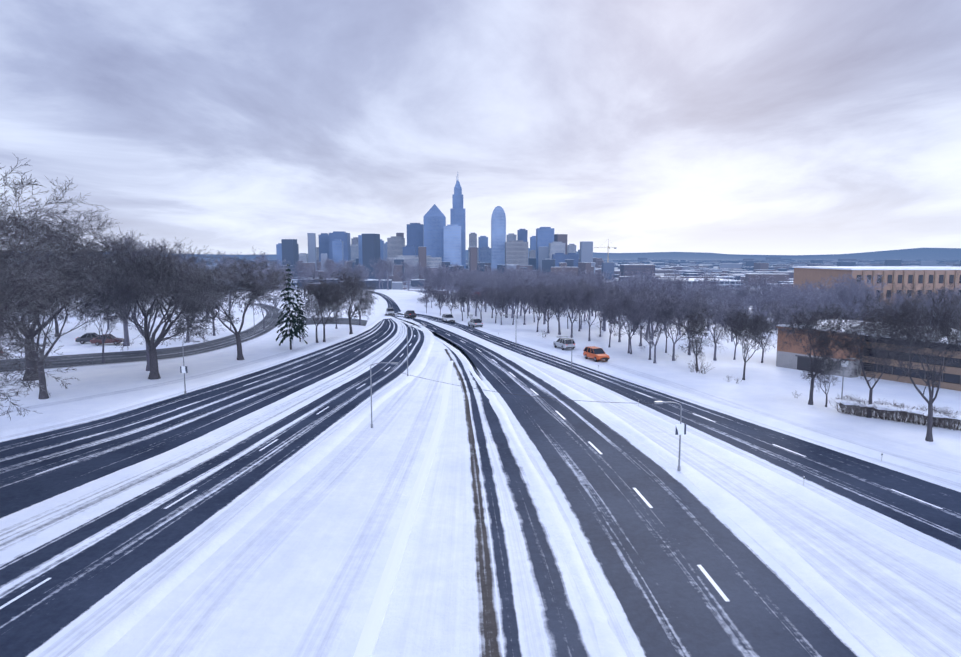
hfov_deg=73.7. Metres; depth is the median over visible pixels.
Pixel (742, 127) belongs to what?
sky
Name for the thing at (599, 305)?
tree
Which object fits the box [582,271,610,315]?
tree
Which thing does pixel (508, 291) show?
tree
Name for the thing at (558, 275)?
tree
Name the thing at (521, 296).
tree
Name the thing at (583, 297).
tree
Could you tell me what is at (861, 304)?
tree
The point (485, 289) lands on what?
tree
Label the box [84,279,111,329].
tree
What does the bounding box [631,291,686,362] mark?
tree
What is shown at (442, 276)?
tree
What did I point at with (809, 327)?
tree
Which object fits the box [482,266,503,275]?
tree
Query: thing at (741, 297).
tree
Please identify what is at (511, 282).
tree
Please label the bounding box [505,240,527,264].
tower box
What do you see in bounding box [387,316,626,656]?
snow strip
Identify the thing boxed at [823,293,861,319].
tree
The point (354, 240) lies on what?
tower
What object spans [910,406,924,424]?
hedge shrub
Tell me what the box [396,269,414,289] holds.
tree
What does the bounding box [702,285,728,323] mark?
tree
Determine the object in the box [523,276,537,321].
tree
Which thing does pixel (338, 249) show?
tower
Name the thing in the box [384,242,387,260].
tower
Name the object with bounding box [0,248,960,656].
ground
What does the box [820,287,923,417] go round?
tree
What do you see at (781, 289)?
tree
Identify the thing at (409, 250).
tower box
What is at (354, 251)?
tower box
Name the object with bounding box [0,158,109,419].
tree
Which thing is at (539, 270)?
tree
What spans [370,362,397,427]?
median lamp post
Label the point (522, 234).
tower
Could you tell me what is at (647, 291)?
tree
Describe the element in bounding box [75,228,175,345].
tree
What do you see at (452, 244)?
tower box
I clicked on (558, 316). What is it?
tree
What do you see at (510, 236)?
tower
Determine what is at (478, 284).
tree
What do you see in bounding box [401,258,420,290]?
tree
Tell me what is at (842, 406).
hedge shrub
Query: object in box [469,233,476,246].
tower
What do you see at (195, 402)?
road dashes
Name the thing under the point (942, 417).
hedge shrub
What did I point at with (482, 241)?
tower
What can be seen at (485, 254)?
tower box
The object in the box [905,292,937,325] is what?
tree
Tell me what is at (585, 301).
tree
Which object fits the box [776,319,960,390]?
office building
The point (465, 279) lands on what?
tree
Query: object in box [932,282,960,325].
tree
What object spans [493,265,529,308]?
tree
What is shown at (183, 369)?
lamp post
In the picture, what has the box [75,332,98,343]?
dark parked car
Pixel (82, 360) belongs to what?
road side
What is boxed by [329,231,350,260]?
tower box
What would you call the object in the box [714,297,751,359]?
tree
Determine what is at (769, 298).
tree
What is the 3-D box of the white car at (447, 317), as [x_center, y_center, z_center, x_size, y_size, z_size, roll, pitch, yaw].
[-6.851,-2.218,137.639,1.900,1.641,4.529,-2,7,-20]
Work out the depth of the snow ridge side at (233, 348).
87.90 m
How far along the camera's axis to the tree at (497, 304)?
131.63 m
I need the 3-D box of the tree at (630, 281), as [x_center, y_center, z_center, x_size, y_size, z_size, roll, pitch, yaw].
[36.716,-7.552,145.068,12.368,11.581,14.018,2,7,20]
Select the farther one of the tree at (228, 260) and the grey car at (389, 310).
the tree at (228, 260)
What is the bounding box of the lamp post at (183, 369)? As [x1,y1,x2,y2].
[180,341,199,393]
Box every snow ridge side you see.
[0,303,288,376]
[1,303,264,357]
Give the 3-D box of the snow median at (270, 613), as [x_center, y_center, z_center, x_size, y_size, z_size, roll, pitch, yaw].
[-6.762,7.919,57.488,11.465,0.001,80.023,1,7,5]
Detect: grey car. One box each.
[386,308,394,315]
[468,319,482,327]
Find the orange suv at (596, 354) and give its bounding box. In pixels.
[583,346,609,361]
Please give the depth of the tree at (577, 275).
165.19 m
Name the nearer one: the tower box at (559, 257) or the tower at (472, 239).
the tower box at (559, 257)
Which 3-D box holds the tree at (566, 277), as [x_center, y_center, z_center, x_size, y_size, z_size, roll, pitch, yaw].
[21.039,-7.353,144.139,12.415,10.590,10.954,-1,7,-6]
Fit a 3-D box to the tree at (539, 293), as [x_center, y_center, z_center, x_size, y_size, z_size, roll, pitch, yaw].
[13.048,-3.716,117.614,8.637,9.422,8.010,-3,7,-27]
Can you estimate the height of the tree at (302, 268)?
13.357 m
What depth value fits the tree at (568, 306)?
124.36 m
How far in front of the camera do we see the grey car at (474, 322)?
127.07 m
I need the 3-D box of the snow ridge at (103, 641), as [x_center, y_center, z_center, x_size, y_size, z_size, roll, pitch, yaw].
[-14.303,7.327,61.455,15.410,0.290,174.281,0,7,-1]
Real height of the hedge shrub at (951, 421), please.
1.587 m
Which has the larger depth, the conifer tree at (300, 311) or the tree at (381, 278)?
the tree at (381, 278)
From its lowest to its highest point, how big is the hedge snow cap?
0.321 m
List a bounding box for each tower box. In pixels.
[276,243,281,265]
[299,253,307,261]
[316,247,318,259]
[318,233,329,261]
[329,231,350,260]
[351,244,358,261]
[358,234,362,264]
[380,239,383,259]
[387,236,404,256]
[402,245,415,255]
[407,223,423,255]
[444,225,460,265]
[468,246,478,268]
[480,247,490,262]
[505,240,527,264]
[529,250,535,257]
[536,227,553,269]
[549,242,564,258]
[552,253,566,266]
[567,253,578,266]
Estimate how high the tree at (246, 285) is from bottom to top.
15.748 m
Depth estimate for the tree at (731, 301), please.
106.71 m
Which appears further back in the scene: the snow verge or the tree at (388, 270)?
the tree at (388, 270)
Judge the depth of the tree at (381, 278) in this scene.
311.56 m
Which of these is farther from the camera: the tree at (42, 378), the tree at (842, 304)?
the tree at (842, 304)
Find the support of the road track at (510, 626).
on the road at (664, 597)
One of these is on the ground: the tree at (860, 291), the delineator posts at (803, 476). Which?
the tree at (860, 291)
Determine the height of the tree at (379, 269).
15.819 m
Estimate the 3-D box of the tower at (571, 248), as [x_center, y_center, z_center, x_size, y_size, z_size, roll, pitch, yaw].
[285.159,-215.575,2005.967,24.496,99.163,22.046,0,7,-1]
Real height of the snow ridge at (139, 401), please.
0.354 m
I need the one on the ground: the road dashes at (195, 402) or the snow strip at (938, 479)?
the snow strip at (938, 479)
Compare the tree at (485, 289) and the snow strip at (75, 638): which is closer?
the snow strip at (75, 638)
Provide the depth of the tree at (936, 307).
112.39 m
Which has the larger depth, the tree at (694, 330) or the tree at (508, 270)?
the tree at (508, 270)
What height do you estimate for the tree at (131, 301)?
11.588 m
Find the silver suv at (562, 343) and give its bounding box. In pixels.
[553,338,574,349]
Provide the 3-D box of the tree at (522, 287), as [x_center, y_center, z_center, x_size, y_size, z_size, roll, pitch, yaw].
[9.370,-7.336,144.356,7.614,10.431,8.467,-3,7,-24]
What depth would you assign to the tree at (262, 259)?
218.06 m
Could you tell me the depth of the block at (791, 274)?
1551.47 m
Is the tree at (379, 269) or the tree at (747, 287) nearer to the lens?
the tree at (747, 287)
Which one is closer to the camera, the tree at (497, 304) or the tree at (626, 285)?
the tree at (626, 285)
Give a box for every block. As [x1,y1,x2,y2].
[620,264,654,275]
[772,272,793,277]
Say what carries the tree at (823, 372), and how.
on the ground
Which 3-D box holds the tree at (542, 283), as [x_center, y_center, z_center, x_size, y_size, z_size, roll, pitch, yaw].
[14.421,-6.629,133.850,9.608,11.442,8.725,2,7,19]
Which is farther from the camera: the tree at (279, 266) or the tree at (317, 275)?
the tree at (279, 266)
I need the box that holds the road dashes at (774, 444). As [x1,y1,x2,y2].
[423,316,942,508]
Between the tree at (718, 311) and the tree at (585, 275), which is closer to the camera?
the tree at (718, 311)
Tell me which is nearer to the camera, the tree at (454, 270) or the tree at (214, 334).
the tree at (214, 334)
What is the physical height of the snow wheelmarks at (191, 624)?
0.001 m
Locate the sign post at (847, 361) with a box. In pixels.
[840,358,855,398]
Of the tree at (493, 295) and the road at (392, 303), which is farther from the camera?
the road at (392, 303)
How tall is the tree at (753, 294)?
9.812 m
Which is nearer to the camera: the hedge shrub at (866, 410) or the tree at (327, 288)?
the hedge shrub at (866, 410)
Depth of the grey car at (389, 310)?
152.04 m
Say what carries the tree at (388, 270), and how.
on the ground
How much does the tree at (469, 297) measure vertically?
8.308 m
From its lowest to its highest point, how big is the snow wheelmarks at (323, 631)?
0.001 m
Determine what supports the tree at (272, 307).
on the ground
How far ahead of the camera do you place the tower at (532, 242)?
2136.22 m
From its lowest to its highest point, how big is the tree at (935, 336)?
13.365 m
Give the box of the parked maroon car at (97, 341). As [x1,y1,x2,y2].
[91,334,123,345]
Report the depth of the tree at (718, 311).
86.86 m
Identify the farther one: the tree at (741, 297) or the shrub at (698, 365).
the tree at (741, 297)
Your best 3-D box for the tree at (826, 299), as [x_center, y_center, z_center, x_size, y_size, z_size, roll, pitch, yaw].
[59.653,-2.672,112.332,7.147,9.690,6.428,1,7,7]
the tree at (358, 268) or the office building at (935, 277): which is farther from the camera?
the tree at (358, 268)
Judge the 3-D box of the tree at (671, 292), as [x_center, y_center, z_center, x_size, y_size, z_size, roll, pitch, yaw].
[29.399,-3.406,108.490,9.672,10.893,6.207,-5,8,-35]
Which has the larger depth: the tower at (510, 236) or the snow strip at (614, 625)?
the tower at (510, 236)
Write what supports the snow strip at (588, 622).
on the ground
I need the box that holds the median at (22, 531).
[0,318,406,560]
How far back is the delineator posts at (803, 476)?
45.11 m
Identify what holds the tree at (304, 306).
on the ground
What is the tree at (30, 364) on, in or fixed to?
on the ground
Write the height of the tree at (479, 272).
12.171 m
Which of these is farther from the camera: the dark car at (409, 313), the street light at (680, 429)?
the dark car at (409, 313)
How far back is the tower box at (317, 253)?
1975.11 m
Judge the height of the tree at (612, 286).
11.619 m
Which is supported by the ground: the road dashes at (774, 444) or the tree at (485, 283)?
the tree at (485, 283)
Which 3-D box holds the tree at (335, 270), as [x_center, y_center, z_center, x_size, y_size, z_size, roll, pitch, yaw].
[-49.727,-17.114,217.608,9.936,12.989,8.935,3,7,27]
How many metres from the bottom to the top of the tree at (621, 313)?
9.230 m
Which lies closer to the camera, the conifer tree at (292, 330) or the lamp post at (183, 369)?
the lamp post at (183, 369)
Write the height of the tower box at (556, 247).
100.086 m
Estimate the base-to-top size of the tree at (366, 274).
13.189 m
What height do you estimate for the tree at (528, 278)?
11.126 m
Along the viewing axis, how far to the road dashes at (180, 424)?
54.03 m
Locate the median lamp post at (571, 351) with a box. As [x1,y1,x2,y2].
[556,336,571,368]
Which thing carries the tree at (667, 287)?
on the ground
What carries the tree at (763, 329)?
on the ground
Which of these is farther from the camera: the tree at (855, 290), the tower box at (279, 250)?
the tower box at (279, 250)
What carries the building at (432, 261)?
on the ground
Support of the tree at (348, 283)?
on the ground
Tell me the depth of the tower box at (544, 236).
1787.20 m
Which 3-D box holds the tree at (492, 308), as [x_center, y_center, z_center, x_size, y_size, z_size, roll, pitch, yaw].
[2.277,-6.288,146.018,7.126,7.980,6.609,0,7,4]
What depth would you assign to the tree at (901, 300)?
112.25 m
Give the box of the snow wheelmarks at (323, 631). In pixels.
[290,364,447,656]
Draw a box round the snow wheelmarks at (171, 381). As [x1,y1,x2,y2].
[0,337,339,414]
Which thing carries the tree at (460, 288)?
on the ground
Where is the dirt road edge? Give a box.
[443,349,502,656]
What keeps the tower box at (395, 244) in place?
on the ground
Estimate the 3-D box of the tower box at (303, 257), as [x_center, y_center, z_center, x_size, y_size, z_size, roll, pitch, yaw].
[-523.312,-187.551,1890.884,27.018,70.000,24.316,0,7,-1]
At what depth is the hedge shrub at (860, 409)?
57.60 m
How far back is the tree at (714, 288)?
122.91 m
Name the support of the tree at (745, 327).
on the ground
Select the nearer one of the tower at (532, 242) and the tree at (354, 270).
the tree at (354, 270)
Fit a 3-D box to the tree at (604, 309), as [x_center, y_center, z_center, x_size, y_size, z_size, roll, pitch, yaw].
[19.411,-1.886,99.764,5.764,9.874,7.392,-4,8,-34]
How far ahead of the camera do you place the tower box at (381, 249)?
1978.98 m
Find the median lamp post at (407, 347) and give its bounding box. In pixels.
[407,325,426,375]
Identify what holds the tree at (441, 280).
on the ground
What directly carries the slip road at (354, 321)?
on the ground
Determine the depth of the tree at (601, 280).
119.89 m
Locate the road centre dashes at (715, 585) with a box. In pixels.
[397,314,729,600]
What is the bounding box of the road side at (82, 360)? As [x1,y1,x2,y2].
[0,303,285,373]
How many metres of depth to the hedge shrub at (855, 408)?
57.99 m
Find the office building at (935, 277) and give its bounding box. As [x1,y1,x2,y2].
[792,266,960,326]
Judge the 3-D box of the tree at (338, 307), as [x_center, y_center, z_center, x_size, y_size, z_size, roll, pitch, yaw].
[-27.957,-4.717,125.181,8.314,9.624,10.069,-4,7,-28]
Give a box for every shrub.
[689,355,711,372]
[695,363,713,373]
[829,397,854,413]
[834,395,857,412]
[835,395,865,414]
[848,400,869,416]
[853,402,877,417]
[882,405,909,421]
[884,407,906,421]
[894,411,912,422]
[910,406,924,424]
[911,406,927,424]
[933,405,956,427]
[937,408,958,425]
[939,412,958,429]
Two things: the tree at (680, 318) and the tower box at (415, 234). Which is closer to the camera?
the tree at (680, 318)
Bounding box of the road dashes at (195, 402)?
[72,321,383,440]
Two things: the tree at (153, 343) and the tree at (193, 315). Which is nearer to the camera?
the tree at (153, 343)
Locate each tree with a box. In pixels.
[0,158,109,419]
[0,202,175,380]
[0,236,170,398]
[24,268,59,336]
[49,228,246,379]
[71,283,139,362]
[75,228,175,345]
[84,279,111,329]
[85,231,211,370]
[114,285,151,331]
[163,286,216,342]
[166,246,294,359]
[176,251,212,271]
[200,285,239,335]
[210,250,255,310]
[216,253,237,279]
[246,280,281,328]
[247,252,285,296]
[271,259,291,290]
[275,264,307,349]
[275,285,323,338]
[290,270,344,342]
[291,259,317,298]
[292,283,308,341]
[299,276,351,341]
[305,268,325,286]
[309,257,340,283]
[322,261,346,283]
[325,264,376,334]
[325,282,351,328]
[332,259,356,281]
[336,282,377,324]
[345,266,367,283]
[350,264,367,286]
[359,266,371,283]
[369,257,386,288]
[374,268,386,287]
[377,258,398,289]
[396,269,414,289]
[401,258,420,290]
[409,264,435,293]
[413,276,437,303]
[417,292,433,312]
[422,286,438,307]
[424,274,443,301]
[428,265,454,303]
[428,289,449,314]
[431,263,452,301]
[432,263,464,302]
[442,289,461,313]
[448,265,479,311]
[448,267,501,315]
[451,273,475,311]
[452,283,472,320]
[459,284,475,315]
[467,286,491,320]
[469,264,496,300]
[474,276,497,311]
[475,273,499,308]
[479,284,504,317]
[480,287,504,322]
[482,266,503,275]
[486,288,509,324]
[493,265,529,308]
[494,273,515,317]
[494,287,511,317]
[496,274,521,311]
[496,281,531,324]
[498,272,547,315]
[499,277,528,317]
[506,274,530,318]
[507,266,535,277]
[509,281,541,324]
[513,280,550,331]
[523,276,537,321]
[524,283,567,332]
[527,270,565,323]
[531,265,552,280]
[537,281,558,323]
[538,264,575,313]
[539,282,576,334]
[542,268,573,311]
[549,277,593,337]
[552,273,589,318]
[555,280,578,328]
[559,267,589,289]
[564,284,620,340]
[567,278,594,330]
[569,271,605,320]
[578,280,587,328]
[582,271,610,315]
[586,283,620,336]
[588,284,655,341]
[590,271,622,329]
[591,270,627,330]
[591,287,623,347]
[600,287,650,352]
[607,292,650,353]
[608,271,642,287]
[619,272,643,289]
[619,283,658,345]
[620,273,644,334]
[621,271,665,292]
[624,288,677,359]
[625,272,674,336]
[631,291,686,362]
[635,278,678,338]
[640,290,713,360]
[651,282,685,352]
[654,272,677,330]
[654,276,720,331]
[658,266,707,334]
[668,289,714,354]
[671,304,731,368]
[683,265,715,324]
[685,296,737,360]
[690,275,734,330]
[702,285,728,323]
[710,278,729,314]
[712,275,739,317]
[714,287,749,341]
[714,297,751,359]
[722,301,785,379]
[724,290,748,309]
[726,277,756,311]
[727,280,759,314]
[739,272,791,315]
[740,284,781,317]
[743,299,793,362]
[746,285,786,333]
[758,280,800,320]
[758,297,815,333]
[768,276,837,316]
[774,285,811,309]
[774,298,879,404]
[777,287,823,320]
[800,288,842,318]
[800,353,846,406]
[801,274,847,312]
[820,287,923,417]
[823,274,887,320]
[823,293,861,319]
[825,270,882,319]
[832,277,878,315]
[843,270,960,441]
[882,290,911,315]
[883,292,920,318]
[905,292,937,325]
[912,296,953,326]
[915,287,947,304]
[919,291,957,322]
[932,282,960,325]
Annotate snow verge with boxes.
[405,309,960,469]
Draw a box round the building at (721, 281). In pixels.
[658,278,742,292]
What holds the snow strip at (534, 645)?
on the ground
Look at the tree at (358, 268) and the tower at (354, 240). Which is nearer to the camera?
the tree at (358, 268)
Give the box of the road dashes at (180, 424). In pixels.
[36,320,389,474]
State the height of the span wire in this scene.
1.340 m
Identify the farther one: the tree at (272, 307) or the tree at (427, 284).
the tree at (427, 284)
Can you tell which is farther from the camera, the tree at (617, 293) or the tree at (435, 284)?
the tree at (435, 284)
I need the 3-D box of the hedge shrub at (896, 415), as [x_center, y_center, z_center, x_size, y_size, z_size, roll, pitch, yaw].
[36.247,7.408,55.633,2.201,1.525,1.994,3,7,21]
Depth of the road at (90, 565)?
34.18 m
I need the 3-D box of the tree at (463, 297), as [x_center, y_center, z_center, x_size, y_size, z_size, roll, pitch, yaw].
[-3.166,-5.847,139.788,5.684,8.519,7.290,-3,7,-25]
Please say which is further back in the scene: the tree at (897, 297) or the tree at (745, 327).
the tree at (897, 297)
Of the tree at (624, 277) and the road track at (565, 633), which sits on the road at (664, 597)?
the road track at (565, 633)
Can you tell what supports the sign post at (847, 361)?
on the ground
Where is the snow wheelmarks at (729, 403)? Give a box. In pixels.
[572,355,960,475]
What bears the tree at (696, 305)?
on the ground
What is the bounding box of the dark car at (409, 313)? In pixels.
[404,310,415,317]
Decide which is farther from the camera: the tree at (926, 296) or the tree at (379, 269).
the tree at (379, 269)
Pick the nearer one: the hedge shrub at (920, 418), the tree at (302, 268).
the hedge shrub at (920, 418)
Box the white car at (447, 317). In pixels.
[442,314,454,322]
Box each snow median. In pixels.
[102,350,450,656]
[382,354,477,656]
[521,359,960,656]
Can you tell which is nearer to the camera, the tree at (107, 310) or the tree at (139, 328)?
the tree at (139, 328)
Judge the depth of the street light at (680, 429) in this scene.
42.73 m
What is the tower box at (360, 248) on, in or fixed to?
on the ground
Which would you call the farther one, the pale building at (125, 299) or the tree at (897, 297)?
the pale building at (125, 299)
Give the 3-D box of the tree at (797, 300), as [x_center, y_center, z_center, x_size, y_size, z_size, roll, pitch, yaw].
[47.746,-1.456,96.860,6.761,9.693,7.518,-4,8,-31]
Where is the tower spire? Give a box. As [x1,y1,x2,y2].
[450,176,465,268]
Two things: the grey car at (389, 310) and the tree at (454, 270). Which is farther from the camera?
the tree at (454, 270)
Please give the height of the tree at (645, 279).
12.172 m
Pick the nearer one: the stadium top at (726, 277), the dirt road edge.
the dirt road edge
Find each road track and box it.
[433,332,595,656]
[433,334,524,656]
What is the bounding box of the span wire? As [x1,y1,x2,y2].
[373,365,680,403]
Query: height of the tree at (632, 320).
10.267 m
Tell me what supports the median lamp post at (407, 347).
on the ground
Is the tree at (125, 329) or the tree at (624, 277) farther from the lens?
the tree at (624, 277)
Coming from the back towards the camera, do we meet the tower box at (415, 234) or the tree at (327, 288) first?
the tower box at (415, 234)
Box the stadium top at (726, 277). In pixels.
[712,276,734,279]
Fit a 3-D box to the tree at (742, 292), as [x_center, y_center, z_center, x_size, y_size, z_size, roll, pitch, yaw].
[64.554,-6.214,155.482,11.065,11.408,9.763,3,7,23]
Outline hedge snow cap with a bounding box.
[833,399,960,419]
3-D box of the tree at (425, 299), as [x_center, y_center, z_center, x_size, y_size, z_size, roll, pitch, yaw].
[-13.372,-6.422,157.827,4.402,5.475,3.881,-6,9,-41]
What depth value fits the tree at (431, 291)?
173.31 m
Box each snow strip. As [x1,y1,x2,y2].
[464,365,547,656]
[540,506,600,656]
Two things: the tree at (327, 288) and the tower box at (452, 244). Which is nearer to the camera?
the tree at (327, 288)
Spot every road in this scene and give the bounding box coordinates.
[0,318,398,521]
[0,318,424,656]
[276,317,367,328]
[369,291,401,315]
[391,313,873,656]
[399,313,960,554]
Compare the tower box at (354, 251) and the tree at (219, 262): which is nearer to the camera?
the tree at (219, 262)
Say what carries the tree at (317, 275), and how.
on the ground
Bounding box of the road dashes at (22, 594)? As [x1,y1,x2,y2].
[0,328,414,608]
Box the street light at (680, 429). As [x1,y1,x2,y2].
[654,401,685,470]
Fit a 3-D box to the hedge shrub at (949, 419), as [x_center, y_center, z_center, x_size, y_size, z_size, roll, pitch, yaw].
[39.163,7.458,53.500,2.011,1.920,2.220,-5,9,-39]
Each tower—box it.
[332,239,343,273]
[351,237,357,244]
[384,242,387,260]
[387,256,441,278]
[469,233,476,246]
[478,236,487,260]
[506,233,515,241]
[517,229,527,241]
[530,236,535,250]
[567,244,575,253]
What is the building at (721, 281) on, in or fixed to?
on the ground
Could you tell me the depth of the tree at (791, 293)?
137.33 m
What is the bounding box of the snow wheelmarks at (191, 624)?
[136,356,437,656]
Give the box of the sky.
[0,0,960,254]
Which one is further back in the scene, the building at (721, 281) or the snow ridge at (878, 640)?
the building at (721, 281)
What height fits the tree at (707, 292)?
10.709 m
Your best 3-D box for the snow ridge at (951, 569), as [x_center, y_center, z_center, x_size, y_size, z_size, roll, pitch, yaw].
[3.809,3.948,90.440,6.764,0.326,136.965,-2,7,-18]
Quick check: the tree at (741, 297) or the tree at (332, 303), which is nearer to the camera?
the tree at (332, 303)
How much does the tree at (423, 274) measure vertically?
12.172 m
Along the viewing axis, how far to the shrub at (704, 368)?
78.11 m
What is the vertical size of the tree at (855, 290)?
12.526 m
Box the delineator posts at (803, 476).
[469,332,882,485]
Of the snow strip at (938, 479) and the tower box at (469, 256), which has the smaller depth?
the snow strip at (938, 479)
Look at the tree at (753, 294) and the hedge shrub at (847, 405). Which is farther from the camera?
the tree at (753, 294)
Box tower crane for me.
[594,239,616,279]
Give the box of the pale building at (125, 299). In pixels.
[81,262,170,311]
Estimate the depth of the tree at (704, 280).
129.04 m
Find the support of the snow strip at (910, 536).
on the ground
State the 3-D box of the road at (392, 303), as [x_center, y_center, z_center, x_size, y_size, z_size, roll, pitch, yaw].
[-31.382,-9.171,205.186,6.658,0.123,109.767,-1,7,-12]
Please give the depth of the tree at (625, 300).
93.78 m
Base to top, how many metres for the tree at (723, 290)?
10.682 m
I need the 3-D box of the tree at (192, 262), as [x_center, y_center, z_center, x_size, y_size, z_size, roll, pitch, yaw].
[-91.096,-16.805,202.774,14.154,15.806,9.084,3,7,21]
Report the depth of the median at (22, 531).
42.21 m
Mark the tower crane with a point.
(607, 266)
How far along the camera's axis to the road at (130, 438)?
53.29 m
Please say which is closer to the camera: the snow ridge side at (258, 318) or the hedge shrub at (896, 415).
the hedge shrub at (896, 415)
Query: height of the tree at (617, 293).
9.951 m
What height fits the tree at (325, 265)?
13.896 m
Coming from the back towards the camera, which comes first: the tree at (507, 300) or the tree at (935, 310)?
the tree at (507, 300)
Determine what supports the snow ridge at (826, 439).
on the road at (868, 485)
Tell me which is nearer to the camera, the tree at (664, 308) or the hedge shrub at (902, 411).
the hedge shrub at (902, 411)
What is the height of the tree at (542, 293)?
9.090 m
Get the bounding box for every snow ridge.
[0,319,382,436]
[69,317,434,656]
[353,361,452,656]
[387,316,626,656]
[397,315,960,582]
[399,312,914,656]
[402,311,960,483]
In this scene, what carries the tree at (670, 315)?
on the ground
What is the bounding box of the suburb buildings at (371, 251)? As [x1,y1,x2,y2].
[18,233,960,293]
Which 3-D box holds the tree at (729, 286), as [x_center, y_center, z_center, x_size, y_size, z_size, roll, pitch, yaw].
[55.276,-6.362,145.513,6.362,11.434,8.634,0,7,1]
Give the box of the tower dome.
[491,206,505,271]
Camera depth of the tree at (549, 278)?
156.50 m
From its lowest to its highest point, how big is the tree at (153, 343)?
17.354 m
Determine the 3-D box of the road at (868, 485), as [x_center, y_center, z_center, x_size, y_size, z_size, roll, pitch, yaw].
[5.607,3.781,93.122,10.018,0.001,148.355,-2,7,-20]
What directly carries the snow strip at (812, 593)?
on the ground
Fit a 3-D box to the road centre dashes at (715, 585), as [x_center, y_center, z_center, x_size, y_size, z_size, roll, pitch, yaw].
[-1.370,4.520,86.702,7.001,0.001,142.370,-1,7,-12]
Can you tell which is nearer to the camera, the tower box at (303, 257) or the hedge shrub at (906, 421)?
the hedge shrub at (906, 421)
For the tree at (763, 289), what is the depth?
131.82 m
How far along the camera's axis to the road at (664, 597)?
31.85 m
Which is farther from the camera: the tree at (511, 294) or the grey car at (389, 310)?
the grey car at (389, 310)
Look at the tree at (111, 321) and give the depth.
85.71 m
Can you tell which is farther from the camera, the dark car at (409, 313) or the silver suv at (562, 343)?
the dark car at (409, 313)
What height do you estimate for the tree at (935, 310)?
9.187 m
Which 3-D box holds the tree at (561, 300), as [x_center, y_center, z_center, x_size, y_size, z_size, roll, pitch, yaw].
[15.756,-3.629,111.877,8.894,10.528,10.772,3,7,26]
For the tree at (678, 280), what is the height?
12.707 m
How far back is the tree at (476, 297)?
138.18 m
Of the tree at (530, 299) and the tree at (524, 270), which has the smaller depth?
the tree at (530, 299)
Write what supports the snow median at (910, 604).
on the ground
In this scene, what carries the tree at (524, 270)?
on the ground
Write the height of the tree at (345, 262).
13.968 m
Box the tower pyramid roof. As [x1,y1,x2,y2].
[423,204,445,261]
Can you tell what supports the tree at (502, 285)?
on the ground
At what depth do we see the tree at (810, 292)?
100.29 m
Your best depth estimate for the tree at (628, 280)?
156.40 m
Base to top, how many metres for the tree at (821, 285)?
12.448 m
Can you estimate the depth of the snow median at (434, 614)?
29.64 m
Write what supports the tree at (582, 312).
on the ground
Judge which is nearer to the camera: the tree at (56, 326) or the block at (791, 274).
the tree at (56, 326)
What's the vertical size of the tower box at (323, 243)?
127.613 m
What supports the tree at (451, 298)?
on the ground
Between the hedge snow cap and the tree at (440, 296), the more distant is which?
the tree at (440, 296)
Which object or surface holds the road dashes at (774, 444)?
on the road at (868, 485)
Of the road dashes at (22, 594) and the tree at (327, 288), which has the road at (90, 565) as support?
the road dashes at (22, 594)
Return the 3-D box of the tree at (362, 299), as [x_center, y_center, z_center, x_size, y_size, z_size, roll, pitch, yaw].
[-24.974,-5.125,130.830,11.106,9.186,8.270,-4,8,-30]
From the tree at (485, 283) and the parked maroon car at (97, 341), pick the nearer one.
the parked maroon car at (97, 341)
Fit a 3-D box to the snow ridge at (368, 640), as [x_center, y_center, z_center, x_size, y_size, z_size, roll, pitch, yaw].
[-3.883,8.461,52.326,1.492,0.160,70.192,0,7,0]
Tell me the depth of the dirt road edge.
30.70 m
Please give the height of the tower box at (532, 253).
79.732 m
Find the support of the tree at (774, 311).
on the ground

